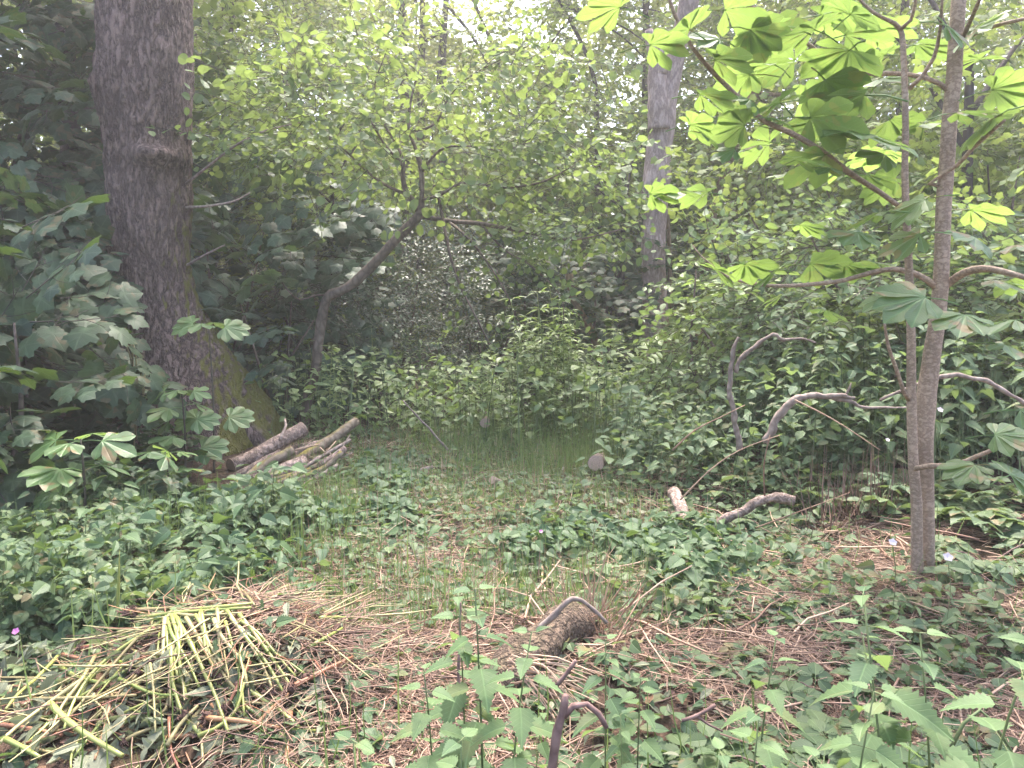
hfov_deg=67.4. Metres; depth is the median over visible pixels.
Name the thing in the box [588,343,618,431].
balsam
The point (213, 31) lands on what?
slim tree
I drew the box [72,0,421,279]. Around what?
slim tree
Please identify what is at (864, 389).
nettle
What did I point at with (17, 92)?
sycamore sapling
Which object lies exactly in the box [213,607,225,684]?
balsam stalk
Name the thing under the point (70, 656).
balsam stalk
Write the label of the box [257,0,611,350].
slim tree
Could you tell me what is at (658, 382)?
balsam
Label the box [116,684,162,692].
balsam stalk
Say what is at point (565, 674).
stick
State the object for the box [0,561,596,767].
stem tangle
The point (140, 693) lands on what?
balsam stalk
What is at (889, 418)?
nettle
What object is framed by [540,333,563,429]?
balsam
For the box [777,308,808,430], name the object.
nettle
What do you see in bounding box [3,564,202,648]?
bramble
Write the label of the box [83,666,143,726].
balsam stalk
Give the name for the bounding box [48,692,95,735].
balsam stalk
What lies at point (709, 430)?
nettle
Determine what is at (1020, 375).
nettle
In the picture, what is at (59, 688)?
balsam stalk
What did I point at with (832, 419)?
cane
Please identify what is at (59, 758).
balsam stalk
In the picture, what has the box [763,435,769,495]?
cane
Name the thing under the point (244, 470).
log
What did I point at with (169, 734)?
balsam stalk
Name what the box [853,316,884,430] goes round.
nettle
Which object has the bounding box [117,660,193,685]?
balsam stalk
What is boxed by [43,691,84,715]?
balsam stalk
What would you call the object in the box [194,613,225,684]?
balsam stalk
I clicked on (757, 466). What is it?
bramble
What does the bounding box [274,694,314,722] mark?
balsam stalk
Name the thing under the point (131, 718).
balsam stalk
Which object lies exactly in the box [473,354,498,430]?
balsam
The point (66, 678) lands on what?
balsam stalk
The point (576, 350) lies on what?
balsam
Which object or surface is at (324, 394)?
balsam
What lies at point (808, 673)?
bramble
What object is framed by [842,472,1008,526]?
bramble
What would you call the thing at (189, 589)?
balsam stalk
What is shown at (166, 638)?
balsam stalk
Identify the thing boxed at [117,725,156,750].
balsam stalk
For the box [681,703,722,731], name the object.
stick
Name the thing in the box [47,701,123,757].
balsam stalk
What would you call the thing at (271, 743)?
balsam stalk
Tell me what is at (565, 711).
stick
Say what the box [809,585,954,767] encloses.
nettle
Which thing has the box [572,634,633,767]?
nettle
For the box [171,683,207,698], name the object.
balsam stalk
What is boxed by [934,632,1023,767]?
nettle
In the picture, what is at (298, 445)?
log
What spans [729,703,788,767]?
nettle
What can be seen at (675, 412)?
nettle
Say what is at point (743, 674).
bramble
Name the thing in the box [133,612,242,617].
balsam stalk
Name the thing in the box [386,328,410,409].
balsam
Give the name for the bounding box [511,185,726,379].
elder bush
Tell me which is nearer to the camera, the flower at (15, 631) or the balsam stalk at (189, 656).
the balsam stalk at (189, 656)
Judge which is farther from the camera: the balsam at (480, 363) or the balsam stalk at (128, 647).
the balsam at (480, 363)
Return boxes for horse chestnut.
[576,0,1023,580]
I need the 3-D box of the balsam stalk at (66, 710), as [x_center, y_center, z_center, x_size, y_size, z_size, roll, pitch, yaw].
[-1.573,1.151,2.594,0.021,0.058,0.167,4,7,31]
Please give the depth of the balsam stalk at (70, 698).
2.64 m
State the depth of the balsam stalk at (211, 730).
2.52 m
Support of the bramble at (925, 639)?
on the ground at (226, 473)
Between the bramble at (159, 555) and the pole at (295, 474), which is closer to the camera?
the bramble at (159, 555)
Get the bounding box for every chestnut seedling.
[0,434,67,483]
[17,430,139,518]
[128,445,204,505]
[144,384,229,477]
[171,315,254,472]
[350,401,380,435]
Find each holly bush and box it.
[226,179,505,415]
[361,190,597,399]
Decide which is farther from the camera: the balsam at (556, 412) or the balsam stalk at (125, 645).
the balsam at (556, 412)
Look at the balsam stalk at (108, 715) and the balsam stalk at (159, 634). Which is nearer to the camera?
the balsam stalk at (108, 715)
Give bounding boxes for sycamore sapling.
[0,0,120,415]
[0,0,240,264]
[0,141,150,463]
[0,235,187,531]
[107,126,406,419]
[191,0,431,363]
[191,257,395,426]
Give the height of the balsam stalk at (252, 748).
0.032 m
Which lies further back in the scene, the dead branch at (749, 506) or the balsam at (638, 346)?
the balsam at (638, 346)
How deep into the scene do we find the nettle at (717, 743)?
1.39 m
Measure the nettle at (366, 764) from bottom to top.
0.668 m
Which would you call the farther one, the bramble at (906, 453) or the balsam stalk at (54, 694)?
the bramble at (906, 453)
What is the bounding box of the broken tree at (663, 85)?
[641,0,698,382]
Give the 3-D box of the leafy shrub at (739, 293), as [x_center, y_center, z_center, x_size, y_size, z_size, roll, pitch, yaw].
[2.342,-0.504,8.047,3.066,3.190,3.112,6,9,44]
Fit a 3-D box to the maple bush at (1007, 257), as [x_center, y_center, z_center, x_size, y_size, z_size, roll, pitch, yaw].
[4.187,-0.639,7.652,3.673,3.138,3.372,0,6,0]
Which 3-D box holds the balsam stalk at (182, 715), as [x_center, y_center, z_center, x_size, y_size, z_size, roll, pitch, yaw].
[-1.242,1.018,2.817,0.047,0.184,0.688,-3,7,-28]
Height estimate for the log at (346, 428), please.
0.348 m
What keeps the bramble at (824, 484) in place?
on the ground at (226, 473)
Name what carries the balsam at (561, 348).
on the ground at (226, 473)
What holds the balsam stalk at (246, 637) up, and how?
on the stem tangle
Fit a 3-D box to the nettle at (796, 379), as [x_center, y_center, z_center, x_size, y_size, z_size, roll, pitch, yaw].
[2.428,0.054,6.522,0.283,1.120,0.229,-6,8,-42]
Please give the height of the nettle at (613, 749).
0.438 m
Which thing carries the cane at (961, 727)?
on the bramble at (984, 763)
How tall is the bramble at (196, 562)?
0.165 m
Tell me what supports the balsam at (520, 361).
on the ground at (226, 473)
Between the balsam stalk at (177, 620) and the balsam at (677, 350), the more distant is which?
the balsam at (677, 350)
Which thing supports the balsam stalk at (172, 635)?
on the wilted leaves
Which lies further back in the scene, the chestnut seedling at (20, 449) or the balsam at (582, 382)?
the balsam at (582, 382)
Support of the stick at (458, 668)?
on the ground at (226, 473)
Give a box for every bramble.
[0,605,96,660]
[0,615,107,679]
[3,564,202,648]
[13,602,140,670]
[14,517,108,580]
[60,531,200,572]
[105,559,234,586]
[139,535,284,580]
[503,556,594,587]
[574,563,653,594]
[613,586,720,636]
[633,740,681,767]
[662,709,870,767]
[668,639,769,694]
[703,468,865,507]
[708,506,828,545]
[716,680,831,753]
[721,585,812,629]
[739,656,896,736]
[753,453,866,488]
[755,482,848,516]
[760,739,843,767]
[769,444,908,482]
[771,464,881,495]
[783,440,906,479]
[798,591,932,632]
[804,479,906,512]
[811,626,956,700]
[823,487,907,517]
[824,735,997,767]
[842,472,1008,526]
[845,468,1023,509]
[856,440,983,472]
[872,719,1005,767]
[876,492,1023,545]
[895,481,1023,513]
[895,603,1023,656]
[899,495,1023,525]
[902,530,1023,580]
[921,553,1023,632]
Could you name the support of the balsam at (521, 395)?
on the ground at (226, 473)
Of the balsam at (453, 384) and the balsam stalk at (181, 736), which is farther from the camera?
the balsam at (453, 384)
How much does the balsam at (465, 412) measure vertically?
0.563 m
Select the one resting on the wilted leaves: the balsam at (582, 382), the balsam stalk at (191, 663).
the balsam stalk at (191, 663)
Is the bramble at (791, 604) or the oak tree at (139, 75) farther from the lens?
the oak tree at (139, 75)
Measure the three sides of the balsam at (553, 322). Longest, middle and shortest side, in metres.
1.706 x 0.603 x 0.568 m
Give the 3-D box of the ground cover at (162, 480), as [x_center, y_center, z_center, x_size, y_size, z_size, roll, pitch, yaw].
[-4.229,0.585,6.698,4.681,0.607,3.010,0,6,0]
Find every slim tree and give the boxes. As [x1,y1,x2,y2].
[0,0,241,177]
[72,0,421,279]
[192,0,492,347]
[192,0,493,331]
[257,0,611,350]
[435,0,795,362]
[457,67,754,378]
[595,0,981,346]
[697,0,1023,306]
[771,0,1023,306]
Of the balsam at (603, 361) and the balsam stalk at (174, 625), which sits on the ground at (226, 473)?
the balsam at (603, 361)
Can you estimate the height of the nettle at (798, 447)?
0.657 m
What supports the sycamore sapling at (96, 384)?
on the ground at (226, 473)
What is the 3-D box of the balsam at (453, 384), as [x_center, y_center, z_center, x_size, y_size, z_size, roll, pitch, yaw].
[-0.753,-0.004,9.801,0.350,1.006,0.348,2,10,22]
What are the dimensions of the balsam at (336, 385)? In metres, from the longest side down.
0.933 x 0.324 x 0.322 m
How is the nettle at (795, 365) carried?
on the ground at (226, 473)
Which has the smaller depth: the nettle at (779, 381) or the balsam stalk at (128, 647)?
the balsam stalk at (128, 647)
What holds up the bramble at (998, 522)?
on the ground at (226, 473)
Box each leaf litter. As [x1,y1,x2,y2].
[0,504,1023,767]
[2,594,753,767]
[252,421,909,636]
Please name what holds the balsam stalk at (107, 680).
on the stem tangle
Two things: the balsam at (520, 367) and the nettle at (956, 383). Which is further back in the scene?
the balsam at (520, 367)
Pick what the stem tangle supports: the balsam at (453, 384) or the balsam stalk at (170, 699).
the balsam stalk at (170, 699)
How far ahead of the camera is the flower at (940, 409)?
4.28 m
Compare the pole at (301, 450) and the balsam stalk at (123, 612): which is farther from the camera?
the pole at (301, 450)
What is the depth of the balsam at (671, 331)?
9.92 m
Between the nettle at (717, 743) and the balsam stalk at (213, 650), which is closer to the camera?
the nettle at (717, 743)
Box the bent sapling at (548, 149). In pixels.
[147,0,665,428]
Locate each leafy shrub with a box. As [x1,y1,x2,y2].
[587,176,891,442]
[675,161,1023,442]
[848,196,1023,465]
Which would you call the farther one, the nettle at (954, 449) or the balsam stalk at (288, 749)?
the nettle at (954, 449)
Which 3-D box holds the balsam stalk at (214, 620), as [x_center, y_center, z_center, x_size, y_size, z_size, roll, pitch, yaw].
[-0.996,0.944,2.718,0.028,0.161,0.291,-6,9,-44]
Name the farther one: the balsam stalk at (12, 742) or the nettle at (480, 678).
the balsam stalk at (12, 742)
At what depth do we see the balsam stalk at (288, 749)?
2.46 m
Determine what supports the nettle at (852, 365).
on the ground at (226, 473)
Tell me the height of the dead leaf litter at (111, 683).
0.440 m
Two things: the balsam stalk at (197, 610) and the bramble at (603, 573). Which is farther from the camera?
the bramble at (603, 573)
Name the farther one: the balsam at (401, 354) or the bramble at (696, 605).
the balsam at (401, 354)
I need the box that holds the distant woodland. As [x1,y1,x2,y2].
[0,0,1023,358]
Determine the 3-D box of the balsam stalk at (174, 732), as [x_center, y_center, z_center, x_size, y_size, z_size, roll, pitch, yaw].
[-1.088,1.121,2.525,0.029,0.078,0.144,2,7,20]
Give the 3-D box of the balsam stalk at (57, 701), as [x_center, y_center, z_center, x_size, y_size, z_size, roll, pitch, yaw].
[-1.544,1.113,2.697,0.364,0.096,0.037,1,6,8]
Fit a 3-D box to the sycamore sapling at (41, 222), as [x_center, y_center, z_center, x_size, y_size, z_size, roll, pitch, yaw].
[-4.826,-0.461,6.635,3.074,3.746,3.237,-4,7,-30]
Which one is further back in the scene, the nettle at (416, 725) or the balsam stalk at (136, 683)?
the balsam stalk at (136, 683)
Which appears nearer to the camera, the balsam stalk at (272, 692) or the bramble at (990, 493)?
the balsam stalk at (272, 692)
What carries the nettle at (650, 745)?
on the ground at (226, 473)
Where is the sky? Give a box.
[0,0,1023,305]
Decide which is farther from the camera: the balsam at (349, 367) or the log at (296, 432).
the balsam at (349, 367)
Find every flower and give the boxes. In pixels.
[12,628,28,641]
[885,438,889,513]
[889,538,896,624]
[935,407,943,531]
[943,552,952,632]
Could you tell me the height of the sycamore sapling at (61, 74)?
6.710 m
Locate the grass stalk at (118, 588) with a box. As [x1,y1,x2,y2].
[115,550,119,622]
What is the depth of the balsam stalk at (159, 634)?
2.81 m
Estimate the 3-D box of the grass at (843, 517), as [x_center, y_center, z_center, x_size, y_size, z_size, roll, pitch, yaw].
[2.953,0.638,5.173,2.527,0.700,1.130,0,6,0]
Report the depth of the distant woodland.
20.76 m
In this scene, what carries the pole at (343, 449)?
on the log at (336, 457)
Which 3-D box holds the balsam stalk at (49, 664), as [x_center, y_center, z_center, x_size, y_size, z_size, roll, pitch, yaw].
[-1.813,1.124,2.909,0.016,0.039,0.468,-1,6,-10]
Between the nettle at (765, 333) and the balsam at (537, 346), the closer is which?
the nettle at (765, 333)
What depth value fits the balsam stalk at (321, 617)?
3.03 m
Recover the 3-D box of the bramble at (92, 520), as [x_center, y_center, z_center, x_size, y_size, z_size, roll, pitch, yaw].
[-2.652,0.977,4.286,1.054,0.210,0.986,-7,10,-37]
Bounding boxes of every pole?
[271,467,311,483]
[282,435,345,461]
[292,438,351,473]
[304,464,337,483]
[317,446,346,466]
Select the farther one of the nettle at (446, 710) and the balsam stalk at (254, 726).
the balsam stalk at (254, 726)
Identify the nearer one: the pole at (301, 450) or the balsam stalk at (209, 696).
the balsam stalk at (209, 696)
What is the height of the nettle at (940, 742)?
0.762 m
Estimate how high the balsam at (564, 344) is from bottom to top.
1.406 m
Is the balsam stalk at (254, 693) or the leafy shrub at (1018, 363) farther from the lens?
the leafy shrub at (1018, 363)
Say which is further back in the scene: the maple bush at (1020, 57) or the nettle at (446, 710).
the maple bush at (1020, 57)
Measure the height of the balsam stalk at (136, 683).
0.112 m
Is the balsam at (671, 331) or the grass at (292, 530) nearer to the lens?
the grass at (292, 530)
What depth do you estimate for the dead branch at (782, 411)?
5.13 m
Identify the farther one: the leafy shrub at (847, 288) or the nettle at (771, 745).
the leafy shrub at (847, 288)
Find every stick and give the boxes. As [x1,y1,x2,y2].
[402,400,448,449]
[457,602,461,682]
[536,596,607,631]
[547,693,608,767]
[555,659,576,686]
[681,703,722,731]
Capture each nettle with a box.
[335,730,386,767]
[360,748,374,767]
[390,663,472,767]
[423,588,501,767]
[432,583,535,767]
[436,727,477,767]
[470,625,564,767]
[515,705,562,767]
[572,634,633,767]
[605,709,636,767]
[616,673,664,767]
[629,410,644,448]
[630,411,646,462]
[642,401,670,456]
[656,408,675,454]
[671,379,693,433]
[685,414,708,470]
[686,451,697,488]
[690,406,714,473]
[693,408,715,472]
[694,415,719,479]
[711,737,730,767]
[713,403,731,448]
[718,444,730,481]
[721,629,806,767]
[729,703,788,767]
[754,332,776,403]
[757,296,782,401]
[763,375,782,427]
[766,386,795,491]
[770,348,797,450]
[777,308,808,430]
[779,331,811,444]
[780,324,812,418]
[785,416,801,483]
[800,321,845,470]
[802,363,826,453]
[803,745,833,767]
[804,346,834,468]
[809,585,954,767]
[811,306,852,459]
[817,305,851,442]
[819,681,905,767]
[828,630,923,767]
[839,328,859,409]
[851,342,887,466]
[852,345,876,432]
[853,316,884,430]
[855,361,883,456]
[870,626,978,767]
[872,359,907,472]
[875,362,900,456]
[879,364,917,452]
[895,336,923,420]
[900,329,922,380]
[934,311,981,458]
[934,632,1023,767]
[939,301,974,438]
[940,308,984,458]
[948,335,974,442]
[974,302,1020,456]
[1004,345,1023,466]
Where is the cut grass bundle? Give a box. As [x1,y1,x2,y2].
[507,650,606,726]
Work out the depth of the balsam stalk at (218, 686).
2.65 m
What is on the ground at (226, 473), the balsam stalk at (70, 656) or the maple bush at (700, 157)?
the maple bush at (700, 157)
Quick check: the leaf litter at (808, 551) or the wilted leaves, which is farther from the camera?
the leaf litter at (808, 551)
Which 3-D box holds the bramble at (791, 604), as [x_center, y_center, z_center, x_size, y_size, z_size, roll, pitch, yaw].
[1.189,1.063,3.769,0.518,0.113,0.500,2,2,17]
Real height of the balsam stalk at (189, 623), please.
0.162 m
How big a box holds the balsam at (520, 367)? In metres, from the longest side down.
1.589 x 0.598 x 0.566 m
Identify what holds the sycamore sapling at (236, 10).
on the ground at (226, 473)
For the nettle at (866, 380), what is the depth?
6.44 m
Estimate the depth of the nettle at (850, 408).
6.01 m
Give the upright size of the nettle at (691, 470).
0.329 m
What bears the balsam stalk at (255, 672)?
on the leaf litter at (284, 618)
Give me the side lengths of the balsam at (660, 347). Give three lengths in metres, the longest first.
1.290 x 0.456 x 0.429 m
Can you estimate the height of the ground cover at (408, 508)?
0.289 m
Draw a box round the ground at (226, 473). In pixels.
[0,311,1023,767]
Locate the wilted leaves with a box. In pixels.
[0,629,334,767]
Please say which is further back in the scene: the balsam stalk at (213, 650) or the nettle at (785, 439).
the nettle at (785, 439)
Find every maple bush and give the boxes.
[650,64,935,379]
[751,157,1023,464]
[755,37,1023,383]
[872,0,1023,337]
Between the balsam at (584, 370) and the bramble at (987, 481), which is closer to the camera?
the bramble at (987, 481)
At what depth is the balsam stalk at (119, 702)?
2.61 m
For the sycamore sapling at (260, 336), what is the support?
on the ground at (226, 473)
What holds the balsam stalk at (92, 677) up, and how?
on the balsam stalk at (125, 645)
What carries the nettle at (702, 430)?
on the ground at (226, 473)
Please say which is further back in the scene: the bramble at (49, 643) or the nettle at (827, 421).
the nettle at (827, 421)
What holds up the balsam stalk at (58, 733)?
on the stem tangle
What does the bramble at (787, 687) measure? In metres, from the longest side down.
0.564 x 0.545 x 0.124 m
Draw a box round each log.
[226,422,307,470]
[233,449,280,474]
[237,446,295,481]
[250,455,308,482]
[272,462,317,479]
[282,440,317,449]
[283,450,343,483]
[292,417,359,458]
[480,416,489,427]
[488,602,597,702]
[489,476,503,486]
[588,452,606,470]
[668,487,688,525]
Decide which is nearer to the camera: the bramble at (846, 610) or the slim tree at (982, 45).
the bramble at (846, 610)
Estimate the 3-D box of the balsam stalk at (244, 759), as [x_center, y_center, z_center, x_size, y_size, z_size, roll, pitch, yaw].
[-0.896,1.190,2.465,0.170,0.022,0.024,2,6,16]
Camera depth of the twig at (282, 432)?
7.05 m
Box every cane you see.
[672,405,744,449]
[679,435,779,499]
[750,492,849,530]
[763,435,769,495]
[795,399,879,449]
[949,709,1012,751]
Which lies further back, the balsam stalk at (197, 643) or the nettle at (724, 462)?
the nettle at (724, 462)
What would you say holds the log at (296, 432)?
on the ground at (226, 473)
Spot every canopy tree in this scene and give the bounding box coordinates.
[55,0,81,173]
[290,0,504,344]
[530,0,768,337]
[721,0,949,320]
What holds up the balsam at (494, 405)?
on the ground at (226, 473)
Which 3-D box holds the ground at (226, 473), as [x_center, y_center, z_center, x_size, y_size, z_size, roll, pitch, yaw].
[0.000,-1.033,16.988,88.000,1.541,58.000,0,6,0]
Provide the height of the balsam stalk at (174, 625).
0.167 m
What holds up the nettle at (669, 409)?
on the ground at (226, 473)
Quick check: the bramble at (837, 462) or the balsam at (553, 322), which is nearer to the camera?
the bramble at (837, 462)
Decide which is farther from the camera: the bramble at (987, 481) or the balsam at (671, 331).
the balsam at (671, 331)
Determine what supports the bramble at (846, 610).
on the ground at (226, 473)
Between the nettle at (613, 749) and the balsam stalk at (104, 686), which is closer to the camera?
the nettle at (613, 749)
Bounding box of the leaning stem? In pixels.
[565,273,605,399]
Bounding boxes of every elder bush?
[453,183,712,391]
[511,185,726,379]
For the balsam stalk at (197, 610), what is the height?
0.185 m
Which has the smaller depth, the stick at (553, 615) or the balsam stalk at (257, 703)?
the balsam stalk at (257, 703)
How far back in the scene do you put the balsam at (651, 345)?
9.01 m
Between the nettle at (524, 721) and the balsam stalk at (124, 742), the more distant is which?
the balsam stalk at (124, 742)
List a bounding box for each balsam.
[302,340,327,427]
[317,345,348,433]
[323,350,353,430]
[323,367,344,431]
[338,333,371,423]
[361,325,389,413]
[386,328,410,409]
[400,325,432,418]
[426,342,448,426]
[442,344,461,405]
[459,392,471,432]
[471,341,495,395]
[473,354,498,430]
[475,368,498,436]
[487,383,504,426]
[491,376,516,434]
[496,296,537,417]
[499,365,513,422]
[500,337,523,404]
[501,358,521,429]
[505,343,532,421]
[506,316,540,417]
[508,325,539,417]
[519,343,546,427]
[520,290,564,422]
[523,307,550,417]
[525,325,558,423]
[538,298,579,416]
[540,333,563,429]
[541,285,576,420]
[542,359,561,428]
[548,349,562,401]
[551,307,581,419]
[556,309,588,413]
[557,313,580,405]
[570,356,589,421]
[572,344,599,416]
[580,344,597,406]
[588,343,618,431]
[592,328,622,429]
[602,318,624,410]
[602,364,624,430]
[625,317,655,409]
[629,341,650,393]
[639,314,674,389]
[640,327,659,375]
[650,352,665,414]
[656,314,684,354]
[669,328,688,387]
[673,306,709,393]
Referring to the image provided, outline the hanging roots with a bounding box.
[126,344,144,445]
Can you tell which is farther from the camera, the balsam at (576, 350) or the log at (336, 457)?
the balsam at (576, 350)
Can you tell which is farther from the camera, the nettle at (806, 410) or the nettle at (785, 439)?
the nettle at (806, 410)
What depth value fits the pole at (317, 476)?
6.49 m
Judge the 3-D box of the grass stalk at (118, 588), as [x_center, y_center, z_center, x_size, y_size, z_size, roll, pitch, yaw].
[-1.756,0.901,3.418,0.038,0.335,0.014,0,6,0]
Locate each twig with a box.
[278,418,286,440]
[295,444,319,450]
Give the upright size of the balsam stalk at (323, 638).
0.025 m
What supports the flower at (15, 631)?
on the ground at (226, 473)
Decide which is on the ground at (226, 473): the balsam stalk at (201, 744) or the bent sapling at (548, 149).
the bent sapling at (548, 149)
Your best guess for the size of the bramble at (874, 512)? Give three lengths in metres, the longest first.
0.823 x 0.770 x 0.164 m
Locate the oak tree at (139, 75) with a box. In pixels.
[87,0,299,458]
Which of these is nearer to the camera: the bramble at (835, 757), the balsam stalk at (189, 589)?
the bramble at (835, 757)
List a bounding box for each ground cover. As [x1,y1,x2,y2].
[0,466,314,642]
[1,420,248,518]
[174,447,435,544]
[245,331,807,443]
[264,424,846,633]
[427,498,800,589]
[489,525,1023,767]
[563,353,868,496]
[702,300,1023,502]
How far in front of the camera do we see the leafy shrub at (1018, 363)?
6.25 m
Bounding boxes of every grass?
[0,458,383,597]
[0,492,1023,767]
[194,413,725,638]
[386,398,742,476]
[779,426,1023,539]
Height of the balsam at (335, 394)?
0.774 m
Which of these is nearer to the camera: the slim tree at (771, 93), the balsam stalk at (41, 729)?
the balsam stalk at (41, 729)
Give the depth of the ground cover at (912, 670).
3.53 m
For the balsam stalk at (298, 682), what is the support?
on the leaf litter at (284, 618)
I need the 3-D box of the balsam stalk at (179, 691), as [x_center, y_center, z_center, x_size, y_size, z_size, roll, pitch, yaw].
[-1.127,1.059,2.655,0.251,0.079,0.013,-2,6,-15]
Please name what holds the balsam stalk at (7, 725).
on the stem tangle
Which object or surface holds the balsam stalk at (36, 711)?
on the wilted leaves
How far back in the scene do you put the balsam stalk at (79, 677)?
2.78 m
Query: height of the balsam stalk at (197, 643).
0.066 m
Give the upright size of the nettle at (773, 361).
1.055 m
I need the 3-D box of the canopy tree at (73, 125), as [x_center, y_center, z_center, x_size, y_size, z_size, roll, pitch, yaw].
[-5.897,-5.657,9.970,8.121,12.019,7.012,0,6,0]
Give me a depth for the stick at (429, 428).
7.28 m
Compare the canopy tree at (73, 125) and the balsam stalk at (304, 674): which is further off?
the canopy tree at (73, 125)
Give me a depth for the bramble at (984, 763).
2.39 m
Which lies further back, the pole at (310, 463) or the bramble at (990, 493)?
the pole at (310, 463)
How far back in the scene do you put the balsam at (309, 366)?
8.71 m
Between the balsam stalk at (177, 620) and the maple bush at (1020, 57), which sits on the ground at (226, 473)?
the maple bush at (1020, 57)
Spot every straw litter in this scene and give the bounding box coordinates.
[78,499,1023,767]
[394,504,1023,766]
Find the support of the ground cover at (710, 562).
on the ground at (226, 473)
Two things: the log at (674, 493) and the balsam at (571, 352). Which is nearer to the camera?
the log at (674, 493)
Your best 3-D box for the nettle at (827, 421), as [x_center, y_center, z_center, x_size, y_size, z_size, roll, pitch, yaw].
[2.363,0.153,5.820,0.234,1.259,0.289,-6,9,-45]
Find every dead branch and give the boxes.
[716,492,795,524]
[727,332,816,450]
[762,383,906,443]
[879,372,1023,405]
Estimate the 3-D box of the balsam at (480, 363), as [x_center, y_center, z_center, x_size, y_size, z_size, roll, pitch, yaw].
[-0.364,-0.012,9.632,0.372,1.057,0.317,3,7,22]
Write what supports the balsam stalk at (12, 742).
on the wilted leaves
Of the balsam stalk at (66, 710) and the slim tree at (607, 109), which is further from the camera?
the slim tree at (607, 109)
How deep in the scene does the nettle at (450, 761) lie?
1.44 m
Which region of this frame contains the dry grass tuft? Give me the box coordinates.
[525,538,657,647]
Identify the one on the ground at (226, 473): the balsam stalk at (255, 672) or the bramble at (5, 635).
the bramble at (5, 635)
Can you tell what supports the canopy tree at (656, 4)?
on the ground at (226, 473)
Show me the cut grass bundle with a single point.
(532, 668)
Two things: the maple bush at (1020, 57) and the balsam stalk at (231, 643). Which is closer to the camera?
the balsam stalk at (231, 643)
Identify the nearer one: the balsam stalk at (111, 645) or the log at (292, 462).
the balsam stalk at (111, 645)
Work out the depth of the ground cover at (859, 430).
5.84 m
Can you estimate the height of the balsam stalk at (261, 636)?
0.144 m
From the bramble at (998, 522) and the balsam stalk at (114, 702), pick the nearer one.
the balsam stalk at (114, 702)
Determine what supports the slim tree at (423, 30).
on the ground at (226, 473)
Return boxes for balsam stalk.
[0,679,80,743]
[0,722,63,736]
[3,736,41,758]
[4,654,59,709]
[10,744,54,754]
[19,682,66,732]
[22,707,69,743]
[25,722,90,743]
[26,702,67,744]
[27,692,116,706]
[31,694,136,700]
[36,670,90,687]
[38,679,76,734]
[41,724,96,745]
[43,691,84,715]
[47,689,114,696]
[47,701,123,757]
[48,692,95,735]
[49,654,96,732]
[50,729,102,763]
[58,666,106,684]
[60,652,128,672]
[63,613,168,729]
[64,660,135,706]
[67,626,154,654]
[69,613,169,717]
[69,735,81,767]
[72,702,118,759]
[79,662,108,694]
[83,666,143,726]
[85,710,103,727]
[91,650,136,700]
[93,693,112,759]
[95,687,126,726]
[99,696,157,737]
[100,641,177,666]
[112,660,158,702]
[113,701,145,715]
[115,602,252,617]
[115,688,163,698]
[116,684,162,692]
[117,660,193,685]
[117,677,182,696]
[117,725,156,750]
[124,696,166,713]
[126,587,255,614]
[128,606,251,626]
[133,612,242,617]
[145,652,234,660]
[145,705,204,762]
[148,662,155,732]
[150,684,197,702]
[150,697,181,705]
[154,616,166,682]
[156,616,162,660]
[156,690,172,716]
[164,615,168,660]
[164,726,245,740]
[165,705,198,746]
[166,616,199,687]
[167,716,179,767]
[168,617,188,722]
[169,613,187,697]
[169,625,179,706]
[170,584,193,610]
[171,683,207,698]
[172,613,229,734]
[173,616,182,681]
[184,616,234,689]
[185,717,213,741]
[187,644,194,684]
[192,640,259,663]
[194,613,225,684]
[195,716,203,763]
[197,680,244,737]
[197,710,280,730]
[197,737,260,758]
[198,612,229,675]
[199,609,214,666]
[205,695,283,703]
[209,748,251,762]
[210,677,250,712]
[210,703,237,732]
[211,634,280,691]
[212,617,248,686]
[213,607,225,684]
[220,660,251,717]
[222,669,242,714]
[223,701,266,704]
[224,620,244,716]
[225,609,289,699]
[225,609,314,678]
[226,740,282,750]
[229,616,278,701]
[233,677,300,726]
[236,651,284,682]
[237,612,301,693]
[238,619,295,676]
[240,700,289,741]
[251,693,289,730]
[255,716,277,753]
[268,727,315,732]
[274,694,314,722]
[280,656,352,697]
[284,710,292,767]
[307,627,342,648]
[318,615,372,619]

